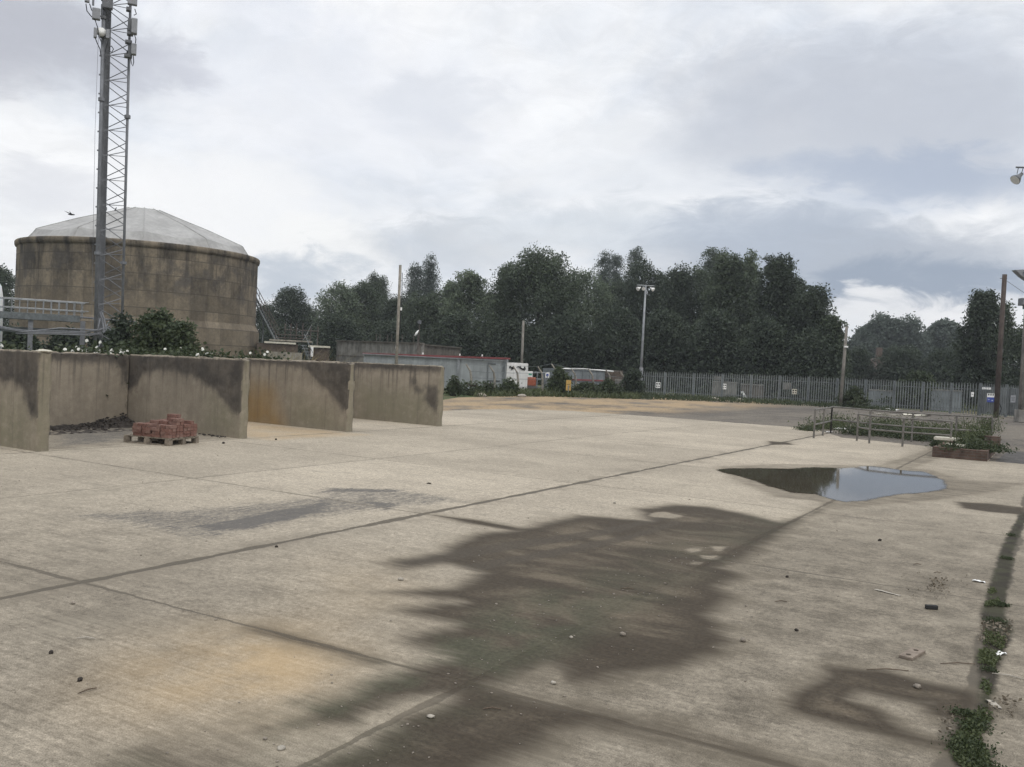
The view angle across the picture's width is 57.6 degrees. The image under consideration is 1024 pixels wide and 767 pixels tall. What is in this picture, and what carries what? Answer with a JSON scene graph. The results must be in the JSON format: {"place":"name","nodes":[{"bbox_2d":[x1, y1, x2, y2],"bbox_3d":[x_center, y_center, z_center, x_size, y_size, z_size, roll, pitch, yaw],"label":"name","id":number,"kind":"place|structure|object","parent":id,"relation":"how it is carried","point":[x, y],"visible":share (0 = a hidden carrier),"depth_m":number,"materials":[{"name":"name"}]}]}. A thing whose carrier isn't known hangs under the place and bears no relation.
{"place":"outdoors","nodes":[
{"label":"outdoors","id":0,"kind":"place"},
{"bbox_2d":[0,409,1023,766],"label":"concrete yard","id":1,"kind":"structure","parent":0,"point":[308,607],"depth_m":8.19,"materials":[{"name":"concrete"}]},
{"bbox_2d":[0,349,51,450],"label":"bay wall","id":2,"kind":"structure","parent":1,"relation":"on","point":[25,385],"depth_m":17.29,"materials":[{"name":"concrete"}]},
{"bbox_2d":[49,413,135,434],"bbox_3d":[-10.236,0.925,20.989,1.380,0.362,4.600,4,2,30],"label":"rubble","id":3,"kind":"object","parent":1,"relation":"on","point":[119,422],"visible":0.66,"depth_m":22.20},
{"bbox_2d":[57,339,154,402],"bbox_3d":[-10.215,-0.030,23.369,2.436,2.195,0.927,3,1,-7],"label":"bindweed","id":4,"kind":"object","parent":1,"relation":"on","point":[120,351],"visible":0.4,"depth_m":23.23,"materials":[{"name":"green plant"}]},
{"bbox_2d":[123,434,198,445],"bbox_3d":[-7.401,1.171,19.691,1.150,0.153,0.950,3,2,18],"label":"pallet","id":5,"kind":"object","parent":1,"relation":"on","point":[165,441],"visible":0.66,"depth_m":19.42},
{"bbox_2d":[138,347,201,356],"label":"bindweed","id":6,"kind":"object","parent":1,"relation":"on","point":[167,352],"visible":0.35,"depth_m":24.99,"materials":[{"name":"green plant"}]},
{"bbox_2d":[24,350,338,425],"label":"bay back wall","id":7,"kind":"structure","parent":1,"relation":"on","point":[83,385],"depth_m":22.39,"materials":[{"name":"concrete"}]},
{"bbox_2d":[127,354,249,438],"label":"bay wall","id":8,"kind":"structure","parent":1,"relation":"on","point":[207,396],"depth_m":22.12,"materials":[{"name":"concrete"}]},
{"bbox_2d":[244,358,355,431],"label":"bay wall","id":9,"kind":"structure","parent":1,"relation":"on","point":[312,394],"depth_m":25.33,"materials":[{"name":"concrete"}]},
{"bbox_2d":[342,362,444,425],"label":"bay wall","id":10,"kind":"structure","parent":1,"relation":"on","point":[407,393],"depth_m":28.85,"materials":[{"name":"concrete"}]},
{"bbox_2d":[1,438,998,766],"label":"grit","id":11,"kind":"object","parent":1,"relation":"on","point":[493,620],"visible":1,"depth_m":7.33,"materials":[{"name":"grey stone"}]},
{"bbox_2d":[718,466,945,501],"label":"puddle","id":12,"kind":"object","parent":1,"relation":"on","point":[862,483],"visible":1,"depth_m":18.73,"materials":[{"name":"liquid"}]},
{"bbox_2d":[856,413,952,446],"bbox_3d":[12.219,1.507,29.423,3.015,0.907,0.640,4,2,45],"label":"guard rail","id":13,"kind":"object","parent":1,"relation":"on","point":[902,431],"visible":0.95,"depth_m":29.05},
{"bbox_2d":[899,647,924,660],"bbox_3d":[3.051,2.061,7.104,0.100,0.026,0.290,4,2,42],"label":"perforated brick","id":14,"kind":"object","parent":1,"relation":"on","point":[911,654],"visible":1,"depth_m":7.06,"materials":[{"name":"brick"}]},
{"bbox_2d":[932,441,994,460],"bbox_3d":[13.117,1.926,26.967,1.360,0.280,3.620,4,2,30],"label":"brick planter","id":15,"kind":"object","parent":1,"relation":"on","point":[976,455],"visible":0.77,"depth_m":25.42,"materials":[{"name":"brick"}]},
{"bbox_2d":[959,438,1003,453],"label":"weed clump","id":16,"kind":"object","parent":15,"relation":"in","point":[972,445],"visible":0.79,"depth_m":25.71,"materials":[{"name":"green plant"}]},
{"bbox_2d":[931,730,1001,757],"bbox_3d":[2.624,2.073,5.336,0.355,0.070,0.340,2,2,-42],"label":"joint weed","id":17,"kind":"object","parent":1,"relation":"on","point":[961,743],"visible":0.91,"depth_m":5.34,"materials":[{"name":"green plant"}]},
{"bbox_2d":[939,750,1006,766],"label":"joint weed","id":18,"kind":"object","parent":1,"relation":"on","point":[983,763],"visible":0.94,"depth_m":5.13,"materials":[{"name":"green plant"}]},
{"bbox_2d":[951,712,1004,735],"bbox_3d":[2.827,2.080,5.673,0.266,0.057,0.317,2,2,-28],"label":"joint weed","id":19,"kind":"object","parent":1,"relation":"on","point":[983,725],"visible":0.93,"depth_m":5.66,"materials":[{"name":"green plant"}]},
{"bbox_2d":[949,586,1007,766],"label":"creeping moss","id":20,"kind":"object","parent":1,"relation":"on","point":[989,658],"visible":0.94,"depth_m":5.88,"materials":[{"name":"green plant"}]},
{"bbox_2d":[977,618,1012,642],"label":"leaf litter","id":21,"kind":"object","parent":1,"relation":"on","point":[999,626],"visible":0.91,"depth_m":7.94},
{"bbox_2d":[0,0,1023,363],"label":"sky","id":22,"kind":"structure","parent":0,"point":[878,145],"materials":[{"name":"grey"}]},
{"bbox_2d":[443,384,1010,415],"bbox_3d":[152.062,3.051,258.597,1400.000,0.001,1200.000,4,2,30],"label":"ground","id":23,"kind":"structure","parent":0,"point":[445,396],"depth_m":65.22,"materials":[{"name":"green plant"}]},
{"bbox_2d":[0,263,14,325],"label":"tree","id":24,"kind":"object","parent":23,"relation":"on","point":[6,283],"visible":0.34,"depth_m":104.58,"materials":[{"name":"green plant"}]},
{"bbox_2d":[2,322,42,349],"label":"shrub","id":25,"kind":"object","parent":23,"relation":"on","point":[36,345],"visible":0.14,"depth_m":43.70,"materials":[{"name":"green plant"}]},
{"bbox_2d":[0,297,130,349],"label":"steel walkway","id":26,"kind":"structure","parent":23,"relation":"on","point":[31,317],"depth_m":41.09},
{"bbox_2d":[41,322,91,350],"bbox_3d":[-21.604,-1.474,45.071,4.180,3.156,3.581,3,1,16],"label":"shrub","id":27,"kind":"object","parent":23,"relation":"on","point":[56,340],"visible":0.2,"depth_m":44.63,"materials":[{"name":"green plant"}]},
{"bbox_2d":[85,0,137,351],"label":"lattice mast","id":28,"kind":"object","parent":23,"relation":"on","point":[103,32],"visible":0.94,"depth_m":41.20,"materials":[{"name":"grey metal"}]},
{"bbox_2d":[101,310,137,349],"bbox_3d":[-14.770,-1.112,35.060,2.218,3.381,2.205,4,2,30],"label":"shrub","id":29,"kind":"object","parent":23,"relation":"on","point":[121,325],"visible":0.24,"depth_m":34.79,"materials":[{"name":"green plant"}]},
{"bbox_2d":[9,207,259,357],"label":"concrete tank","id":30,"kind":"object","parent":23,"relation":"on","point":[204,280],"visible":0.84,"depth_m":67.11,"materials":[{"name":"concrete"}]},
{"bbox_2d":[116,306,175,354],"bbox_3d":[-13.207,-1.103,34.620,3.876,3.628,2.966,2,2,-30],"label":"shrub","id":31,"kind":"object","parent":23,"relation":"on","point":[149,331],"visible":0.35,"depth_m":34.16,"materials":[{"name":"green plant"}]},
{"bbox_2d":[154,317,209,353],"bbox_3d":[-11.933,-0.857,33.913,2.390,3.328,2.728,2,2,-34],"label":"shrub","id":32,"kind":"object","parent":23,"relation":"on","point":[182,334],"visible":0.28,"depth_m":33.66,"materials":[{"name":"green plant"}]},
{"bbox_2d":[256,287,278,342],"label":"steel staircase","id":33,"kind":"structure","parent":23,"relation":"on","point":[263,315],"depth_m":78.37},
{"bbox_2d":[259,319,308,359],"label":"thicket","id":34,"kind":"object","parent":23,"relation":"on","point":[267,335],"visible":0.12,"depth_m":96.44,"materials":[{"name":"green plant"}]},
{"bbox_2d":[256,282,319,344],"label":"tree","id":35,"kind":"object","parent":23,"relation":"on","point":[293,308],"visible":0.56,"depth_m":113.73,"materials":[{"name":"green plant"}]},
{"bbox_2d":[256,341,329,360],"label":"filter house","id":36,"kind":"structure","parent":23,"relation":"on","point":[276,348],"depth_m":73.72,"materials":[{"name":"grey concrete"}]},
{"bbox_2d":[269,323,318,345],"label":"roof railing","id":37,"kind":"object","parent":36,"relation":"on","point":[302,338],"visible":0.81,"depth_m":75.28,"materials":[{"name":"metal"}]},
{"bbox_2d":[298,312,368,360],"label":"thicket","id":38,"kind":"object","parent":23,"relation":"on","point":[334,329],"visible":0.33,"depth_m":95.60,"materials":[{"name":"green plant"}]},
{"bbox_2d":[305,279,373,360],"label":"tree","id":39,"kind":"object","parent":23,"relation":"on","point":[343,292],"visible":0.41,"depth_m":109.28,"materials":[{"name":"green plant"}]},
{"bbox_2d":[345,279,388,340],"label":"tree","id":40,"kind":"object","parent":23,"relation":"on","point":[365,291],"visible":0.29,"depth_m":111.76,"materials":[{"name":"green plant"}]},
{"bbox_2d":[367,294,415,338],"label":"tree","id":41,"kind":"object","parent":23,"relation":"on","point":[390,308],"visible":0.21,"depth_m":108.16,"materials":[{"name":"green plant"}]},
{"bbox_2d":[359,316,427,342],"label":"thicket","id":42,"kind":"object","parent":23,"relation":"on","point":[389,328],"visible":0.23,"depth_m":94.23,"materials":[{"name":"green plant"}]},
{"bbox_2d":[335,334,461,362],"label":"settling tank","id":43,"kind":"object","parent":23,"relation":"on","point":[347,350],"visible":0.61,"depth_m":70.74,"materials":[{"name":"concrete"}]},
{"bbox_2d":[395,265,402,363],"bbox_3d":[-6.033,-2.816,49.574,0.263,6.951,0.152,2,1,-13],"label":"wooden pole","id":44,"kind":"object","parent":23,"relation":"on","point":[399,308],"visible":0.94,"depth_m":49.49,"materials":[{"name":"grey wood"}]},
{"bbox_2d":[401,262,428,307],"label":"tree","id":45,"kind":"object","parent":23,"relation":"on","point":[414,284],"visible":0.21,"depth_m":138.35,"materials":[{"name":"green plant"}]},
{"bbox_2d":[389,289,443,344],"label":"tree","id":46,"kind":"object","parent":23,"relation":"on","point":[421,304],"visible":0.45,"depth_m":102.43,"materials":[{"name":"green plant"}]},
{"bbox_2d":[420,251,443,296],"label":"tree","id":47,"kind":"object","parent":23,"relation":"on","point":[431,277],"visible":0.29,"depth_m":140.41,"materials":[{"name":"green plant"}]},
{"bbox_2d":[362,353,509,389],"bbox_3d":[-4.889,-0.855,61.108,9.335,2.369,3.268,3,1,3],"label":"portable cabin","id":48,"kind":"object","parent":23,"relation":"on","point":[454,365],"visible":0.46,"depth_m":59.53,"materials":[{"name":"metal"}]},
{"bbox_2d":[428,278,468,355],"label":"tree","id":49,"kind":"object","parent":23,"relation":"on","point":[446,293],"visible":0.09,"depth_m":102.04,"materials":[{"name":"green plant"}]},
{"bbox_2d":[420,308,490,356],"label":"thicket","id":50,"kind":"object","parent":23,"relation":"on","point":[457,331],"visible":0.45,"depth_m":88.72,"materials":[{"name":"green plant"}]},
{"bbox_2d":[443,375,467,395],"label":"shrub","id":51,"kind":"object","parent":23,"relation":"on","point":[453,387],"visible":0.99,"depth_m":50.76,"materials":[{"name":"green plant"}]},
{"bbox_2d":[436,268,491,355],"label":"tree","id":52,"kind":"object","parent":23,"relation":"on","point":[471,283],"visible":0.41,"depth_m":97.01,"materials":[{"name":"green plant"}]},
{"bbox_2d":[486,261,521,357],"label":"tree","id":53,"kind":"object","parent":23,"relation":"on","point":[505,268],"visible":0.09,"depth_m":93.45,"materials":[{"name":"green plant"}]},
{"bbox_2d":[470,313,541,375],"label":"thicket","id":54,"kind":"object","parent":23,"relation":"on","point":[507,334],"visible":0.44,"depth_m":86.93,"materials":[{"name":"green plant"}]},
{"bbox_2d":[493,376,526,394],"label":"shrub","id":55,"kind":"object","parent":23,"relation":"on","point":[508,384],"visible":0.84,"depth_m":55.40,"materials":[{"name":"green plant"}]},
{"bbox_2d":[506,362,527,388],"bbox_3d":[-0.021,-0.412,61.534,1.443,1.936,2.446,2,1,-16],"label":"white container","id":56,"kind":"object","parent":23,"relation":"on","point":[522,369],"visible":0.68,"depth_m":60.43,"materials":[{"name":"metal"}]},
{"bbox_2d":[466,242,600,365],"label":"tree","id":57,"kind":"object","parent":23,"relation":"on","point":[535,278],"visible":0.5,"depth_m":90.62,"materials":[{"name":"green plant"}]},
{"bbox_2d":[465,364,625,390],"bbox_3d":[3.161,-0.254,60.032,15.661,2.011,0.808,2,2,-41],"label":"cranked post fence","id":58,"kind":"object","parent":23,"relation":"on","point":[517,374],"visible":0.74,"depth_m":58.92,"materials":[{"name":"grey concrete"}]},
{"bbox_2d":[471,387,642,398],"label":"grass","id":59,"kind":"structure","parent":23,"relation":"on","point":[536,392],"depth_m":57.31,"materials":[{"name":"green plant"}]},
{"bbox_2d":[519,306,609,384],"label":"thicket","id":60,"kind":"object","parent":23,"relation":"on","point":[567,331],"visible":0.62,"depth_m":84.90,"materials":[{"name":"green plant"}]},
{"bbox_2d":[543,368,613,388],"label":"cabin","id":61,"kind":"object","parent":23,"relation":"on","point":[599,374],"visible":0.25,"depth_m":67.02,"materials":[{"name":"metal"}]},
{"bbox_2d":[551,266,618,369],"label":"tree","id":62,"kind":"object","parent":23,"relation":"on","point":[598,307],"visible":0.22,"depth_m":98.58,"materials":[{"name":"green plant"}]},
{"bbox_2d":[592,249,619,315],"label":"tree","id":63,"kind":"object","parent":23,"relation":"on","point":[606,269],"visible":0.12,"depth_m":138.56,"materials":[{"name":"green plant"}]},
{"bbox_2d":[572,298,661,389],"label":"thicket","id":64,"kind":"object","parent":23,"relation":"on","point":[617,325],"visible":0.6,"depth_m":84.42,"materials":[{"name":"green plant"}]},
{"bbox_2d":[590,273,643,364],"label":"tree","id":65,"kind":"object","parent":23,"relation":"on","point":[616,283],"visible":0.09,"depth_m":106.31,"materials":[{"name":"green plant"}]},
{"bbox_2d":[607,253,626,297],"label":"tree","id":66,"kind":"object","parent":23,"relation":"on","point":[620,263],"visible":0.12,"depth_m":140.38,"materials":[{"name":"green plant"}]},
{"bbox_2d":[620,245,648,311],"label":"tree","id":67,"kind":"object","parent":23,"relation":"on","point":[638,251],"visible":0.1,"depth_m":133.15,"materials":[{"name":"green plant"}]},
{"bbox_2d":[602,254,670,365],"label":"tree","id":68,"kind":"object","parent":23,"relation":"on","point":[643,277],"visible":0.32,"depth_m":94.32,"materials":[{"name":"green plant"}]},
{"bbox_2d":[619,302,702,392],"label":"thicket","id":69,"kind":"object","parent":23,"relation":"on","point":[664,327],"visible":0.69,"depth_m":81.99,"materials":[{"name":"green plant"}]},
{"bbox_2d":[645,260,706,373],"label":"tree","id":70,"kind":"object","parent":23,"relation":"on","point":[677,285],"visible":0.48,"depth_m":89.79,"materials":[{"name":"green plant"}]},
{"bbox_2d":[684,262,714,331],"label":"tree","id":71,"kind":"object","parent":23,"relation":"on","point":[702,274],"visible":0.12,"depth_m":101.15,"materials":[{"name":"green plant"}]},
{"bbox_2d":[662,305,751,394],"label":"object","id":72,"kind":"object","parent":23,"relation":"on","point":[714,341],"visible":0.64,"depth_m":79.22,"materials":[{"name":"green plant"}]},
{"bbox_2d":[696,246,717,312],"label":"tree","id":73,"kind":"object","parent":23,"relation":"on","point":[709,251],"visible":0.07,"depth_m":124.63,"materials":[{"name":"green plant"}]},
{"bbox_2d":[684,250,754,382],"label":"tree","id":74,"kind":"object","parent":23,"relation":"on","point":[729,272],"visible":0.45,"depth_m":86.89,"materials":[{"name":"green plant"}]},
{"bbox_2d":[731,248,761,348],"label":"tree","id":75,"kind":"object","parent":23,"relation":"on","point":[749,262],"visible":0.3,"depth_m":87.73,"materials":[{"name":"green plant"}]},
{"bbox_2d":[708,314,798,398],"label":"thicket","id":76,"kind":"object","parent":23,"relation":"on","point":[760,344],"visible":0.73,"depth_m":76.24,"materials":[{"name":"green plant"}]},
{"bbox_2d":[740,252,803,361],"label":"tree","id":77,"kind":"object","parent":23,"relation":"on","point":[779,274],"visible":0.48,"depth_m":80.01,"materials":[{"name":"green plant"}]},
{"bbox_2d":[765,323,853,401],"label":"thicket","id":78,"kind":"object","parent":23,"relation":"on","point":[811,354],"visible":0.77,"depth_m":74.13,"materials":[{"name":"green plant"}]},
{"bbox_2d":[767,281,855,391],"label":"tree","id":79,"kind":"object","parent":23,"relation":"on","point":[810,307],"visible":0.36,"depth_m":77.35,"materials":[{"name":"green plant"}]},
{"bbox_2d":[815,314,854,398],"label":"tree","id":80,"kind":"object","parent":23,"relation":"on","point":[833,324],"visible":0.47,"depth_m":75.05,"materials":[{"name":"green plant"}]},
{"bbox_2d":[844,344,881,395],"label":"tree","id":81,"kind":"object","parent":23,"relation":"on","point":[861,359],"visible":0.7,"depth_m":104.17,"materials":[{"name":"green plant"}]},
{"bbox_2d":[846,310,938,383],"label":"tree","id":82,"kind":"object","parent":23,"relation":"on","point":[881,331],"visible":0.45,"depth_m":169.15,"materials":[{"name":"green plant"}]},
{"bbox_2d":[860,342,927,394],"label":"tree","id":83,"kind":"object","parent":23,"relation":"on","point":[889,370],"visible":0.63,"depth_m":102.62,"materials":[{"name":"green plant"}]},
{"bbox_2d":[876,369,962,408],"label":"shrub","id":84,"kind":"object","parent":23,"relation":"on","point":[918,376],"visible":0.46,"depth_m":68.22,"materials":[{"name":"green plant"}]},
{"bbox_2d":[912,346,960,389],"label":"tree","id":85,"kind":"object","parent":23,"relation":"on","point":[932,362],"visible":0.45,"depth_m":99.14,"materials":[{"name":"green plant"}]},
{"bbox_2d":[926,317,962,351],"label":"tree","id":86,"kind":"object","parent":23,"relation":"on","point":[944,329],"visible":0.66,"depth_m":170.69,"materials":[{"name":"green plant"}]},
{"bbox_2d":[930,389,962,411],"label":"container","id":87,"kind":"object","parent":23,"relation":"on","point":[945,400],"visible":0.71,"depth_m":66.19,"materials":[{"name":"metal"}]},
{"bbox_2d":[935,287,1018,407],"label":"tree","id":88,"kind":"object","parent":23,"relation":"on","point":[975,347],"visible":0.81,"depth_m":74.33,"materials":[{"name":"green plant"}]},
{"bbox_2d":[1003,298,1021,387],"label":"tree","id":89,"kind":"object","parent":23,"relation":"on","point":[1008,307],"visible":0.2,"depth_m":77.40,"materials":[{"name":"green plant"}]},
{"bbox_2d":[443,396,1023,461],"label":"gravel ground","id":90,"kind":"structure","parent":0,"point":[1012,433],"depth_m":46.82,"materials":[{"name":"gravel"}]},
{"bbox_2d":[544,365,575,394],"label":"shrub","id":91,"kind":"object","parent":90,"relation":"on","point":[560,376],"visible":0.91,"depth_m":58.72,"materials":[{"name":"green plant"}]},
{"bbox_2d":[571,381,611,396],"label":"shrub","id":92,"kind":"object","parent":90,"relation":"on","point":[586,387],"visible":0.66,"depth_m":60.53,"materials":[{"name":"green plant"}]},
{"bbox_2d":[594,377,624,395],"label":"shrub","id":93,"kind":"object","parent":90,"relation":"on","point":[613,386],"visible":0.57,"depth_m":61.49,"materials":[{"name":"green plant"}]},
{"bbox_2d":[619,367,649,396],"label":"shrub","id":94,"kind":"object","parent":90,"relation":"on","point":[633,377],"visible":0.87,"depth_m":63.21,"materials":[{"name":"green plant"}]},
{"bbox_2d":[636,285,654,380],"bbox_3d":[9.089,-2.921,64.794,1.307,7.873,0.428,3,1,7],"label":"floodlight pole","id":95,"kind":"object","parent":90,"relation":"on","point":[643,327],"visible":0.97,"depth_m":64.72,"materials":[{"name":"metal"}]},
{"bbox_2d":[639,390,896,410],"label":"grass","id":96,"kind":"structure","parent":90,"relation":"on","point":[683,397],"depth_m":62.99,"materials":[{"name":"green plant"}]},
{"bbox_2d":[642,371,979,414],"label":"palisade fence","id":97,"kind":"object","parent":90,"relation":"on","point":[808,381],"visible":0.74,"depth_m":66.25,"materials":[{"name":"metal"}]},
{"bbox_2d":[839,326,847,406],"bbox_3d":[22.122,-1.042,62.117,0.414,5.528,0.340,4,2,30],"label":"wooden pole","id":98,"kind":"object","parent":90,"relation":"on","point":[842,383],"visible":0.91,"depth_m":62.10,"materials":[{"name":"brown wood"}]},
{"bbox_2d":[833,385,872,407],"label":"shrub","id":99,"kind":"object","parent":90,"relation":"on","point":[853,395],"visible":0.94,"depth_m":62.24,"materials":[{"name":"green plant"}]},
{"bbox_2d":[833,422,884,436],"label":"weed clump","id":100,"kind":"object","parent":90,"relation":"on","point":[861,432],"visible":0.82,"depth_m":33.78,"materials":[{"name":"green plant"}]},
{"bbox_2d":[830,406,993,441],"bbox_3d":[13.512,1.458,32.097,5.334,0.997,1.163,4,2,35],"label":"guard rail","id":101,"kind":"object","parent":90,"relation":"on","point":[912,424],"visible":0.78,"depth_m":31.41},
{"bbox_2d":[923,414,999,437],"bbox_3d":[15.763,1.428,32.376,1.978,0.986,1.918,2,1,-16],"label":"weed clump","id":102,"kind":"object","parent":90,"relation":"on","point":[959,426],"visible":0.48,"depth_m":32.29,"materials":[{"name":"green plant"}]},
{"bbox_2d":[960,421,1001,442],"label":"weed clump","id":103,"kind":"object","parent":90,"relation":"on","point":[984,433],"visible":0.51,"depth_m":29.93,"materials":[{"name":"green plant"}]},
{"bbox_2d":[971,405,1006,430],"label":"weed clump","id":104,"kind":"object","parent":90,"relation":"on","point":[983,420],"visible":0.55,"depth_m":41.26,"materials":[{"name":"green plant"}]},
{"bbox_2d":[978,383,1018,416],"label":"steel gate","id":105,"kind":"structure","parent":90,"relation":"on","point":[1006,404],"depth_m":59.39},
{"bbox_2d":[993,274,1006,417],"bbox_3d":[30.186,-2.253,57.572,0.537,8.956,0.341,4,2,30],"label":"telegraph pole","id":106,"kind":"object","parent":90,"relation":"on","point":[1000,348],"visible":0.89,"depth_m":57.47,"materials":[{"name":"wood"}]},
{"bbox_2d":[1010,166,1023,422],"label":"lighting column","id":107,"kind":"structure","parent":90,"relation":"on","point":[1019,411],"depth_m":52.52,"materials":[{"name":"metal"}]},
{"bbox_2d":[995,451,1023,463],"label":"asphalt road","id":108,"kind":"structure","parent":0,"point":[1017,457],"depth_m":26.68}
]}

